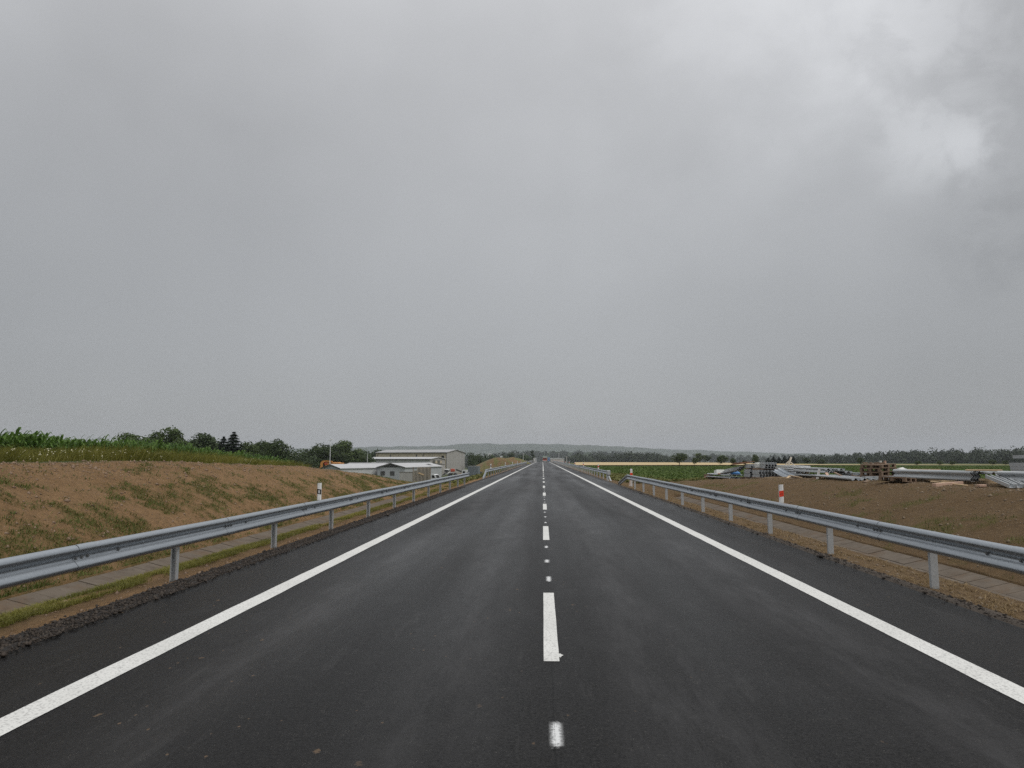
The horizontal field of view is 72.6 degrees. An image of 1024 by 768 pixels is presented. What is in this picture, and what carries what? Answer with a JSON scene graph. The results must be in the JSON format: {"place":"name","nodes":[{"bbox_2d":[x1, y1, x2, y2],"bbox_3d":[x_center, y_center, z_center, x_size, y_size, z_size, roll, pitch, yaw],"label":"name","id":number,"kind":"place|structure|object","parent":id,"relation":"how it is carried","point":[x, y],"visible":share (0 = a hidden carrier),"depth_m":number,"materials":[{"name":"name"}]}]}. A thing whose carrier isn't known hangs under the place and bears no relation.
{"place":"outdoors","nodes":[
{"label":"outdoors","id":0,"kind":"place"},
{"bbox_2d":[0,441,313,466],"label":"tall grass","id":1,"kind":"structure","parent":0,"point":[89,454],"depth_m":19.64,"materials":[{"name":"plant"}]},
{"bbox_2d":[399,472,412,481],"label":"yard wall","id":2,"kind":"structure","parent":0,"point":[406,476],"depth_m":134.97,"materials":[{"name":"concrete"}]},
{"bbox_2d":[0,462,1023,767],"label":"road","id":3,"kind":"structure","parent":0,"point":[542,614],"depth_m":6.29,"materials":[{"name":"asphalt"}]},
{"bbox_2d":[0,460,1023,637],"bbox_3d":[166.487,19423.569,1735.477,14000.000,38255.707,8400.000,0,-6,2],"label":"ground","id":4,"kind":"structure","parent":0,"point":[1001,533],"depth_m":16.26,"materials":[{"name":"soil"}]},
{"bbox_2d":[112,431,155,444],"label":"broadleaf tree","id":5,"kind":"object","parent":4,"relation":"on","point":[130,435],"visible":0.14,"depth_m":120.21,"materials":[{"name":"green plant"}]},
{"bbox_2d":[0,427,292,461],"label":"maize field","id":6,"kind":"structure","parent":4,"relation":"on","point":[34,440],"depth_m":37.30,"materials":[{"name":"green plant"}]},
{"bbox_2d":[143,430,163,441],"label":"broadleaf tree","id":7,"kind":"object","parent":4,"relation":"on","point":[153,436],"visible":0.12,"depth_m":127.75,"materials":[{"name":"green plant"}]},
{"bbox_2d":[156,425,192,446],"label":"broadleaf tree","id":8,"kind":"object","parent":4,"relation":"on","point":[173,436],"visible":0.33,"depth_m":123.89,"materials":[{"name":"green plant"}]},
{"bbox_2d":[0,495,408,613],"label":"gutter","id":9,"kind":"object","parent":4,"relation":"on","point":[21,601],"visible":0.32,"depth_m":12.70,"materials":[{"name":"concrete"}]},
{"bbox_2d":[188,432,221,450],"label":"broadleaf tree","id":10,"kind":"object","parent":4,"relation":"on","point":[204,441],"visible":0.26,"depth_m":129.80,"materials":[{"name":"green plant"}]},
{"bbox_2d":[216,436,226,451],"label":"spruce tree","id":11,"kind":"object","parent":4,"relation":"on","point":[224,439],"visible":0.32,"depth_m":127.58,"materials":[{"name":"green plant"}]},
{"bbox_2d":[0,459,445,597],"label":"grass","id":12,"kind":"structure","parent":4,"relation":"on","point":[36,585],"depth_m":15.91,"materials":[{"name":"plant"}]},
{"bbox_2d":[0,481,467,627],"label":"grass","id":13,"kind":"structure","parent":4,"relation":"on","point":[47,606],"depth_m":11.22,"materials":[{"name":"plant"}]},
{"bbox_2d":[222,432,245,454],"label":"spruce tree","id":14,"kind":"object","parent":4,"relation":"on","point":[232,444],"visible":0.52,"depth_m":123.34,"materials":[{"name":"green plant"}]},
{"bbox_2d":[0,473,468,589],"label":"guardrail","id":15,"kind":"object","parent":4,"relation":"on","point":[27,568],"visible":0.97,"depth_m":10.54,"materials":[{"name":"metal"}]},
{"bbox_2d":[317,483,321,499],"bbox_3d":[-4.925,2.855,17.825,0.104,0.653,0.110,1,-6,-5],"label":"delineator post","id":16,"kind":"object","parent":15,"relation":"attached to","point":[319,488],"visible":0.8,"depth_m":17.79,"materials":[{"name":"white plastic"}]},
{"bbox_2d":[0,460,471,634],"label":"soil clods","id":17,"kind":"object","parent":4,"relation":"on","point":[99,469],"visible":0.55,"depth_m":16.73,"materials":[{"name":"soil"}]},
{"bbox_2d":[238,441,260,456],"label":"broadleaf tree","id":18,"kind":"object","parent":4,"relation":"on","point":[249,448],"visible":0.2,"depth_m":131.84,"materials":[{"name":"green plant"}]},
{"bbox_2d":[253,439,268,456],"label":"broadleaf tree","id":19,"kind":"object","parent":4,"relation":"on","point":[261,446],"visible":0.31,"depth_m":138.00,"materials":[{"name":"green plant"}]},
{"bbox_2d":[0,464,526,651],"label":"gravel verge","id":20,"kind":"structure","parent":4,"relation":"on","point":[6,648],"depth_m":10.18,"materials":[{"name":"gravel"}]},
{"bbox_2d":[263,438,294,460],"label":"broadleaf tree","id":21,"kind":"object","parent":4,"relation":"on","point":[276,450],"visible":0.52,"depth_m":132.71,"materials":[{"name":"green plant"}]},
{"bbox_2d":[293,448,319,467],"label":"bush","id":22,"kind":"object","parent":4,"relation":"on","point":[300,450],"visible":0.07,"depth_m":205.71,"materials":[{"name":"green plant"}]},
{"bbox_2d":[295,455,320,467],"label":"bush","id":23,"kind":"object","parent":4,"relation":"on","point":[307,459],"visible":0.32,"depth_m":180.41,"materials":[{"name":"green plant"}]},
{"bbox_2d":[299,446,329,467],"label":"broadleaf tree","id":24,"kind":"object","parent":4,"relation":"on","point":[315,451],"visible":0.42,"depth_m":200.77,"materials":[{"name":"green plant"}]},
{"bbox_2d":[311,442,333,465],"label":"broadleaf tree","id":25,"kind":"object","parent":4,"relation":"on","point":[324,446],"visible":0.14,"depth_m":205.31,"materials":[{"name":"green plant"}]},
{"bbox_2d":[320,460,343,467],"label":"excavator","id":26,"kind":"object","parent":4,"relation":"on","point":[326,462],"visible":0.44,"depth_m":191.30,"materials":[{"name":"orange paint"}]},
{"bbox_2d":[322,445,350,463],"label":"broadleaf tree","id":27,"kind":"object","parent":4,"relation":"on","point":[336,455],"visible":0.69,"depth_m":200.49,"materials":[{"name":"green plant"}]},
{"bbox_2d":[333,440,362,462],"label":"broadleaf tree","id":28,"kind":"object","parent":4,"relation":"on","point":[348,451],"visible":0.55,"depth_m":206.45,"materials":[{"name":"green plant"}]},
{"bbox_2d":[321,464,384,474],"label":"storage shed","id":29,"kind":"structure","parent":4,"relation":"on","point":[371,469],"depth_m":168.86,"materials":[{"name":"metal"}]},
{"bbox_2d":[354,451,373,462],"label":"bush","id":30,"kind":"object","parent":4,"relation":"on","point":[364,457],"visible":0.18,"depth_m":213.15,"materials":[{"name":"green plant"}]},
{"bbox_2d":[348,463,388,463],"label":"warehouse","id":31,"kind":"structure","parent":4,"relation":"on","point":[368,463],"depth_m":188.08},
{"bbox_2d":[361,453,377,462],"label":"bush","id":32,"kind":"object","parent":4,"relation":"on","point":[371,456],"visible":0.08,"depth_m":229.45,"materials":[{"name":"green plant"}]},
{"bbox_2d":[372,457,444,475],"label":"annex building","id":33,"kind":"structure","parent":4,"relation":"on","point":[438,460],"depth_m":242.54,"materials":[{"name":"grey metal"}]},
{"bbox_2d":[376,463,442,479],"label":"workshop","id":34,"kind":"structure","parent":4,"relation":"on","point":[392,470],"depth_m":172.08,"materials":[{"name":"metal"}]},
{"bbox_2d":[375,449,464,473],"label":"industrial hall","id":35,"kind":"structure","parent":4,"relation":"on","point":[455,459],"depth_m":281.63,"materials":[{"name":"metal"}]},
{"bbox_2d":[450,463,460,473],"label":"sliding door","id":36,"kind":"structure","parent":35,"relation":"in","point":[455,466],"depth_m":283.70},
{"bbox_2d":[413,467,430,481],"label":"slatted rack","id":37,"kind":"object","parent":4,"relation":"on","point":[420,474],"visible":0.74,"depth_m":120.11,"materials":[{"name":"grey wood"}]},
{"bbox_2d":[431,474,439,478],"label":"van","id":38,"kind":"object","parent":4,"relation":"on","point":[434,476],"visible":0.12,"depth_m":124.08,"materials":[{"name":"white paint"}]},
{"bbox_2d":[443,469,461,475],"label":"loader","id":39,"kind":"object","parent":4,"relation":"on","point":[452,470],"visible":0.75,"depth_m":234.33,"materials":[{"name":"red paint"}]},
{"bbox_2d":[415,468,507,482],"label":"weeds","id":40,"kind":"object","parent":4,"relation":"on","point":[473,477],"visible":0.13,"depth_m":65.69,"materials":[{"name":"green plant"}]},
{"bbox_2d":[466,452,477,469],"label":"bush","id":41,"kind":"object","parent":4,"relation":"on","point":[473,457],"visible":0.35,"depth_m":328.61,"materials":[{"name":"green plant"}]},
{"bbox_2d":[467,459,477,468],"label":"bush","id":42,"kind":"object","parent":4,"relation":"on","point":[470,463],"visible":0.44,"depth_m":289.40,"materials":[{"name":"green plant"}]},
{"bbox_2d":[468,466,479,475],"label":"container","id":43,"kind":"object","parent":4,"relation":"on","point":[473,470],"visible":0.64,"depth_m":203.98,"materials":[{"name":"metal"}]},
{"bbox_2d":[475,454,483,463],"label":"bush","id":44,"kind":"object","parent":4,"relation":"on","point":[480,459],"visible":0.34,"depth_m":337.17,"materials":[{"name":"green plant"}]},
{"bbox_2d":[465,452,503,468],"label":"forest","id":45,"kind":"object","parent":4,"relation":"on","point":[466,459],"visible":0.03,"depth_m":1018.65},
{"bbox_2d":[482,454,496,460],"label":"bush","id":46,"kind":"object","parent":4,"relation":"on","point":[491,456],"visible":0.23,"depth_m":416.56,"materials":[{"name":"green plant"}]},
{"bbox_2d":[457,457,530,474],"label":"earth mound","id":47,"kind":"object","parent":4,"relation":"on","point":[496,462],"visible":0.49,"depth_m":245.50,"materials":[{"name":"soil"}]},
{"bbox_2d":[483,461,532,478],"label":"guardrail","id":48,"kind":"object","parent":4,"relation":"on","point":[510,467],"visible":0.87,"depth_m":97.73,"materials":[{"name":"metal"}]},
{"bbox_2d":[0,462,1023,656],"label":"gravel verge","id":49,"kind":"structure","parent":4,"relation":"on","point":[953,600],"depth_m":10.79,"materials":[{"name":"gravel"}]},
{"bbox_2d":[494,450,533,458],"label":"forest","id":50,"kind":"object","parent":4,"relation":"on","point":[518,452],"visible":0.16,"depth_m":1348.26,"materials":[{"name":"plant"}]},
{"bbox_2d":[515,454,531,461],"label":"bush","id":51,"kind":"object","parent":4,"relation":"on","point":[526,458],"visible":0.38,"depth_m":433.98,"materials":[{"name":"green plant"}]},
{"bbox_2d":[550,458,563,462],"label":"overpass parapet","id":52,"kind":"structure","parent":4,"relation":"on","point":[558,459],"depth_m":430.05,"materials":[{"name":"concrete"}]},
{"bbox_2d":[553,461,610,480],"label":"guardrail","id":53,"kind":"object","parent":4,"relation":"on","point":[600,471],"visible":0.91,"depth_m":84.88,"materials":[{"name":"metal"}]},
{"bbox_2d":[520,450,673,462],"bbox_3d":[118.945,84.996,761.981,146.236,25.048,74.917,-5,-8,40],"label":"forest","id":54,"kind":"object","parent":4,"relation":"on","point":[625,457],"visible":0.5,"depth_m":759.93,"materials":[{"name":"plant"}]},
{"bbox_2d":[592,472,714,483],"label":"weeds","id":55,"kind":"object","parent":4,"relation":"on","point":[617,476],"visible":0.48,"depth_m":60.40,"materials":[{"name":"green plant"}]},
{"bbox_2d":[695,453,706,461],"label":"broadleaf tree","id":56,"kind":"object","parent":4,"relation":"on","point":[700,457],"visible":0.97,"depth_m":373.23,"materials":[{"name":"green plant"}]},
{"bbox_2d":[706,476,733,478],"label":"rail beam","id":57,"kind":"structure","parent":4,"relation":"on","point":[720,477],"depth_m":47.65,"materials":[{"name":"metal"}]},
{"bbox_2d":[667,452,834,462],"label":"forest","id":58,"kind":"object","parent":4,"relation":"on","point":[738,459],"visible":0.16,"depth_m":1600.38,"materials":[{"name":"plant"}]},
{"bbox_2d":[610,481,1023,619],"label":"dry grass","id":59,"kind":"structure","parent":4,"relation":"on","point":[1015,605],"depth_m":12.49,"materials":[{"name":"plant"}]},
{"bbox_2d":[611,478,1023,616],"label":"soil clods","id":60,"kind":"object","parent":4,"relation":"on","point":[989,495],"visible":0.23,"depth_m":19.04,"materials":[{"name":"soil"}]},
{"bbox_2d":[618,475,1023,588],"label":"guardrail","id":61,"kind":"object","parent":4,"relation":"on","point":[1004,557],"visible":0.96,"depth_m":11.50,"materials":[{"name":"metal"}]},
{"bbox_2d":[778,485,783,502],"bbox_3d":[6.445,2.734,16.693,0.104,0.653,0.110,-1,-6,10],"label":"delineator post","id":62,"kind":"object","parent":61,"relation":"attached to","point":[781,495],"visible":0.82,"depth_m":16.66,"materials":[{"name":"white plastic"}]},
{"bbox_2d":[816,459,826,463],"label":"bush","id":63,"kind":"object","parent":4,"relation":"on","point":[820,461],"visible":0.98,"depth_m":291.70,"materials":[{"name":"green plant"}]},
{"bbox_2d":[811,475,859,480],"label":"rail beam","id":64,"kind":"structure","parent":4,"relation":"on","point":[838,477],"depth_m":26.95,"materials":[{"name":"metal"}]},
{"bbox_2d":[651,478,1023,564],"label":"grass","id":65,"kind":"structure","parent":4,"relation":"on","point":[943,529],"depth_m":17.66,"materials":[{"name":"plant"}]},
{"bbox_2d":[673,496,1023,601],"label":"gutter","id":66,"kind":"object","parent":4,"relation":"on","point":[1001,587],"visible":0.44,"depth_m":14.01,"materials":[{"name":"concrete"}]},
{"bbox_2d":[829,475,868,479],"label":"rail beam","id":67,"kind":"structure","parent":4,"relation":"on","point":[852,477],"depth_m":26.29,"materials":[{"name":"metal"}]},
{"bbox_2d":[878,476,916,482],"bbox_3d":[12.647,3.130,22.866,0.800,0.144,1.200,-3,-10,45],"label":"pallet","id":68,"kind":"object","parent":4,"relation":"on","point":[901,479],"visible":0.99,"depth_m":22.65,"materials":[{"name":"brown wood"}]},
{"bbox_2d":[796,446,1023,463],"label":"forest","id":69,"kind":"object","parent":4,"relation":"on","point":[979,456],"visible":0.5,"depth_m":574.36,"materials":[{"name":"plant"}]},
{"bbox_2d":[932,481,962,486],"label":"timber beam","id":70,"kind":"structure","parent":4,"relation":"on","point":[942,484],"depth_m":20.71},
{"bbox_2d":[930,481,967,485],"bbox_3d":[13.269,3.023,21.178,0.110,0.036,0.985,6,-3,-43],"label":"loose board","id":71,"kind":"object","parent":4,"relation":"on","point":[952,483],"visible":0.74,"depth_m":21.07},
{"bbox_2d":[941,481,995,483],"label":"timber beam","id":72,"kind":"structure","parent":4,"relation":"on","point":[984,482],"depth_m":22.43,"materials":[{"name":"wood"}]},
{"bbox_2d":[893,469,972,481],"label":"rail beam","id":73,"kind":"structure","parent":72,"relation":"on","point":[944,475],"depth_m":23.40,"materials":[{"name":"metal"}]},
{"bbox_2d":[908,469,978,481],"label":"rail beam","id":74,"kind":"structure","parent":72,"relation":"on","point":[975,475],"depth_m":21.94,"materials":[{"name":"metal"}]},
{"bbox_2d":[978,471,996,474],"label":"rail beam","id":75,"kind":"structure","parent":4,"relation":"on","point":[984,472],"depth_m":21.62,"materials":[{"name":"metal"}]},
{"bbox_2d":[985,475,1015,487],"bbox_3d":[13.868,2.756,19.833,0.150,0.100,2.400,-2,-2,21],"label":"guardrail beam","id":76,"kind":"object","parent":4,"relation":"on","point":[1002,481],"visible":1,"depth_m":19.57,"materials":[{"name":"metal"}]},
{"bbox_2d":[995,475,1022,487],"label":"guardrail beam","id":77,"kind":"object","parent":4,"relation":"on","point":[1019,485],"visible":0.71,"depth_m":19.44,"materials":[{"name":"metal"}]},
{"bbox_3d":[14.536,5.116,37.973,0.100,0.100,3.431,1,-8,-5],"label":"timber beam","id":78,"kind":"object","parent":4,"relation":"on","visible":0},
{"bbox_2d":[772,469,806,476],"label":"rail beam","id":79,"kind":"structure","parent":78,"relation":"on","point":[780,473],"depth_m":38.00,"materials":[{"name":"metal"}]},
{"bbox_3d":[15.779,5.059,37.218,1.900,0.115,0.110,0,-6,2],"label":"timber beam","id":80,"kind":"object","parent":4,"relation":"on","visible":0},
{"bbox_2d":[776,467,809,475],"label":"rail beam","id":81,"kind":"structure","parent":80,"relation":"on","point":[785,471],"depth_m":38.31,"materials":[{"name":"metal"}]},
{"bbox_3d":[14.884,3.485,25.446,1.861,0.100,0.100,0,-6,-4],"label":"timber beam","id":82,"kind":"object","parent":4,"relation":"on","visible":0},
{"bbox_2d":[905,469,974,481],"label":"rail beam","id":83,"kind":"structure","parent":82,"relation":"on","point":[971,479],"depth_m":21.83,"materials":[{"name":"metal"}]},
{"bbox_2d":[965,469,1002,470],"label":"timber beam","id":84,"kind":"structure","parent":83,"relation":"on","point":[983,470],"depth_m":21.78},
{"bbox_3d":[14.754,2.621,17.390,1.000,0.120,0.100,0,-6,2],"label":"timber beam","id":85,"kind":"object","parent":4,"relation":"on","visible":0},
{"bbox_2d":[996,471,1023,482],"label":"rail beam","id":86,"kind":"structure","parent":85,"relation":"on","point":[1016,475],"depth_m":20.06,"materials":[{"name":"metal"}]},
{"bbox_3d":[14.145,6.721,50.195,0.650,0.450,0.650,-2,-6,14],"label":"wooden crate","id":87,"kind":"object","parent":4,"relation":"on","visible":0},
{"bbox_2d":[707,473,733,475],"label":"rail beam","id":88,"kind":"structure","parent":87,"relation":"on","point":[721,474],"depth_m":47.27,"materials":[{"name":"metal"}]},
{"bbox_2d":[721,469,740,473],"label":"rail beam","id":89,"kind":"structure","parent":88,"relation":"on","point":[731,471],"depth_m":46.18,"materials":[{"name":"metal"}]},
{"bbox_2d":[0,0,1023,454],"label":"sky","id":90,"kind":"structure","parent":0,"point":[766,226],"materials":[{"name":"grey"}]},
{"bbox_2d":[536,452,669,461],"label":"hill","id":91,"kind":"structure","parent":0,"point":[585,454],"depth_m":1973.73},
{"bbox_2d":[283,443,937,460],"bbox_3d":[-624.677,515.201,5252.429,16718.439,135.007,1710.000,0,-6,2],"label":"hill","id":92,"kind":"structure","parent":0,"point":[484,448],"depth_m":4895.94,"materials":[{"name":"plant"}]},
{"bbox_2d":[575,462,920,464],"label":"wheat field","id":93,"kind":"structure","parent":0,"point":[633,463],"depth_m":274.33,"materials":[{"name":"plant"}]},
{"bbox_2d":[669,452,687,465],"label":"tree","id":94,"kind":"object","parent":93,"relation":"on","point":[681,457],"visible":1,"depth_m":203.44,"materials":[{"name":"green plant"}]},
{"bbox_2d":[716,456,723,463],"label":"tree","id":95,"kind":"object","parent":93,"relation":"on","point":[720,459],"visible":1,"depth_m":201.97,"materials":[{"name":"green plant"}]},
{"bbox_2d":[751,456,759,463],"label":"tree","id":96,"kind":"object","parent":93,"relation":"on","point":[754,459],"visible":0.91,"depth_m":207.40,"materials":[{"name":"green plant"}]},
{"bbox_2d":[859,468,896,471],"bbox_3d":[14.082,3.292,26.808,1.200,0.144,0.800,4,-7,-34],"label":"pallet","id":97,"kind":"object","parent":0,"point":[876,469],"visible":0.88,"depth_m":26.51,"materials":[{"name":"brown wood"}]},
{"bbox_2d":[860,463,895,467],"bbox_3d":[14.082,3.145,26.809,1.200,0.144,0.800,3,-6,-39],"label":"pallet","id":98,"kind":"object","parent":97,"relation":"on","point":[886,465],"visible":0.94,"depth_m":26.52,"materials":[{"name":"brown wood"}]},
{"bbox_3d":[17.469,2.949,23.481,0.165,0.115,1.600,0,-6,-1],"label":"c-profile","id":99,"kind":"object","parent":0,"visible":0},
{"bbox_2d":[1010,466,1023,469],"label":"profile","id":100,"kind":"object","parent":99,"relation":"on","point":[1017,467],"visible":1,"depth_m":23.97,"materials":[{"name":"metal"}]},
{"bbox_2d":[1009,463,1023,465],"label":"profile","id":101,"kind":"object","parent":100,"relation":"on","point":[1016,464],"visible":1,"depth_m":24.02,"materials":[{"name":"metal"}]},
{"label":"crop field","id":102,"kind":"structure","parent":0,"visible":0},
{"bbox_2d":[582,465,1013,478],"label":"crop plants","id":103,"kind":"object","parent":102,"relation":"on","point":[676,472],"visible":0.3,"depth_m":126.48,"materials":[{"name":"green plant"}]},
{"bbox_3d":[14.042,3.580,26.761,1.200,0.144,0.800,5,-8,-37],"label":"pallet","id":104,"kind":"object","parent":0,"visible":0},
{"bbox_2d":[860,471,894,475],"bbox_3d":[14.079,3.440,26.822,1.200,0.144,0.800,5,-8,-38],"label":"pallet","id":105,"kind":"object","parent":104,"relation":"on","point":[877,473],"visible":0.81,"depth_m":26.54,"materials":[{"name":"brown wood"}]},
{"bbox_3d":[15.757,5.324,41.756,0.165,0.115,1.600,-1,-6,5],"label":"c-profile","id":106,"kind":"object","parent":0,"visible":0},
{"bbox_3d":[15.787,5.207,41.767,0.165,0.115,1.600,-1,-6,5],"label":"c-profile","id":107,"kind":"object","parent":106,"relation":"on","visible":0},
{"bbox_2d":[756,468,777,469],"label":"timber beam","id":108,"kind":"structure","parent":107,"relation":"on","point":[766,468],"depth_m":41.50,"materials":[{"name":"brown wood"}]},
{"bbox_3d":[14.382,4.212,31.078,1.953,0.100,0.100,-1,-6,5],"label":"timber beam","id":109,"kind":"object","parent":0,"visible":0},
{"bbox_2d":[794,474,811,476],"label":"rail beam","id":110,"kind":"structure","parent":109,"relation":"on","point":[808,475],"depth_m":33.06,"materials":[{"name":"metal"}]},
{"bbox_2d":[795,471,831,472],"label":"rail beam","id":111,"kind":"structure","parent":110,"relation":"on","point":[815,471],"depth_m":31.57,"materials":[{"name":"metal"}]},
{"bbox_2d":[793,469,831,471],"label":"rail beam","id":112,"kind":"structure","parent":111,"relation":"on","point":[807,470],"depth_m":32.87,"materials":[{"name":"metal"}]},
{"bbox_2d":[793,467,831,469],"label":"rail beam","id":113,"kind":"structure","parent":112,"relation":"on","point":[812,468],"depth_m":32.27,"materials":[{"name":"metal"}]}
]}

